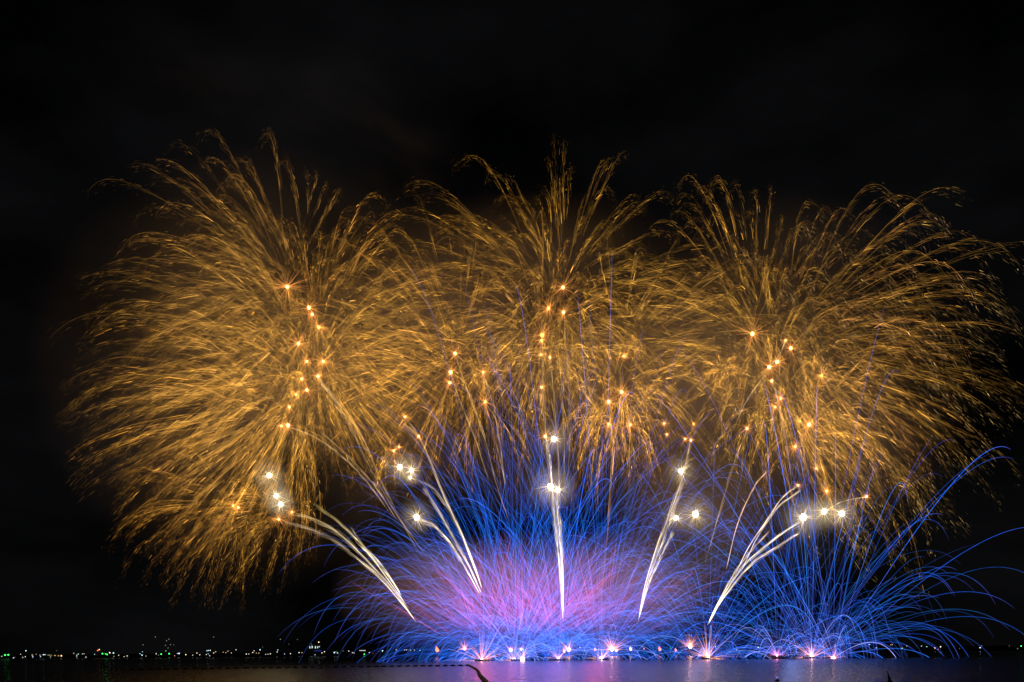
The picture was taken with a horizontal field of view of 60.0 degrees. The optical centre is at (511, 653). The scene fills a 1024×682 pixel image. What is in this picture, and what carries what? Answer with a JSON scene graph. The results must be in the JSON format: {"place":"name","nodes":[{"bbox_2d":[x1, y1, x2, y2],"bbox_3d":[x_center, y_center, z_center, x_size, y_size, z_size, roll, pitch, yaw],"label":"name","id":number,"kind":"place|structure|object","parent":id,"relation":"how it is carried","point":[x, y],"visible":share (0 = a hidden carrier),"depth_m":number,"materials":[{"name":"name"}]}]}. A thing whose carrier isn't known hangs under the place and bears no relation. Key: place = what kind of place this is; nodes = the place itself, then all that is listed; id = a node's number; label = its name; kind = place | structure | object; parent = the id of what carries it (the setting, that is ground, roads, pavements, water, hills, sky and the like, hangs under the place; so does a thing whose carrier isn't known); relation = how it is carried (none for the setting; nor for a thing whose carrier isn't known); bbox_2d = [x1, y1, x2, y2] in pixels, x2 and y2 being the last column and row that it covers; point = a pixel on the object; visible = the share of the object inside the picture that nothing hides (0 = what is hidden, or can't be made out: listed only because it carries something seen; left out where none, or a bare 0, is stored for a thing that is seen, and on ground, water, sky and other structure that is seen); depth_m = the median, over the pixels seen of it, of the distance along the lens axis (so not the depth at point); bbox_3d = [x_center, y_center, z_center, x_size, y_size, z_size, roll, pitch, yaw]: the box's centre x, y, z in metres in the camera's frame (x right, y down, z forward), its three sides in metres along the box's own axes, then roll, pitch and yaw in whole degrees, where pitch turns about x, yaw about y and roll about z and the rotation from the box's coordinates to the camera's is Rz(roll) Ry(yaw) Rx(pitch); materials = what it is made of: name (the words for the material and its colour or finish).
{"place":"outdoors","nodes":[
{"label":"outdoors","id":0,"kind":"place"},
{"bbox_2d":[0,651,1023,681],"bbox_3d":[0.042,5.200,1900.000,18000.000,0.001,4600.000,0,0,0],"label":"water","id":1,"kind":"structure","parent":0,"point":[973,666],"depth_m":295.32,"materials":[{"name":"black liquid"}]},
{"bbox_2d":[130,664,469,669],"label":"floating boom","id":2,"kind":"object","parent":1,"relation":"on","point":[289,667],"visible":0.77,"depth_m":355.50,"materials":[{"name":"plastic"}]},
{"bbox_2d":[468,664,488,681],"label":"thick boom","id":3,"kind":"object","parent":1,"relation":"on","point":[482,677],"visible":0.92,"depth_m":196.61,"materials":[{"name":"rubber"}]},
{"bbox_2d":[475,658,488,660],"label":"barge","id":4,"kind":"object","parent":1,"relation":"on","point":[480,659],"visible":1,"depth_m":596.69,"materials":[{"name":"paint"}]},
{"bbox_2d":[511,657,524,660],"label":"barge","id":5,"kind":"object","parent":1,"relation":"on","point":[520,659],"visible":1,"depth_m":596.74,"materials":[{"name":"paint"}]},
{"bbox_2d":[551,657,565,660],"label":"barge","id":6,"kind":"object","parent":1,"relation":"on","point":[556,659],"visible":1,"depth_m":596.80,"materials":[{"name":"paint"}]},
{"bbox_2d":[594,657,608,659],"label":"barge","id":7,"kind":"object","parent":1,"relation":"on","point":[599,658],"visible":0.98,"depth_m":596.71,"materials":[{"name":"paint"}]},
{"bbox_2d":[700,656,715,658],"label":"barge","id":8,"kind":"object","parent":1,"relation":"on","point":[706,657],"visible":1,"depth_m":596.71,"materials":[{"name":"paint"}]},
{"bbox_2d":[768,655,785,658],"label":"barge","id":9,"kind":"object","parent":1,"relation":"on","point":[775,657],"visible":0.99,"depth_m":597.69,"materials":[{"name":"paint"}]},
{"bbox_2d":[803,655,820,658],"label":"barge","id":10,"kind":"object","parent":1,"relation":"on","point":[810,657],"visible":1,"depth_m":598.54,"materials":[{"name":"paint"}]},
{"bbox_2d":[824,655,841,657],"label":"barge","id":11,"kind":"object","parent":1,"relation":"on","point":[832,656],"visible":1,"depth_m":596.77,"materials":[{"name":"paint"}]},
{"bbox_2d":[886,670,893,681],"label":"marker post","id":12,"kind":"object","parent":1,"relation":"in","point":[889,678],"visible":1,"depth_m":142.09,"materials":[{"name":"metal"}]},
{"bbox_2d":[0,645,1023,658],"bbox_3d":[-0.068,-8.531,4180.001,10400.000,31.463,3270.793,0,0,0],"label":"shore","id":13,"kind":"structure","parent":0,"point":[403,653],"depth_m":3279.14,"materials":[{"name":"soil"}]},
{"bbox_2d":[307,642,321,655],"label":"pier building","id":14,"kind":"structure","parent":13,"relation":"on","point":[314,648],"depth_m":2681.00,"materials":[{"name":"concrete"}]},
{"bbox_2d":[0,0,1023,654],"label":"sky","id":15,"kind":"structure","parent":0,"point":[342,325],"materials":[{"name":"black"}]}
]}

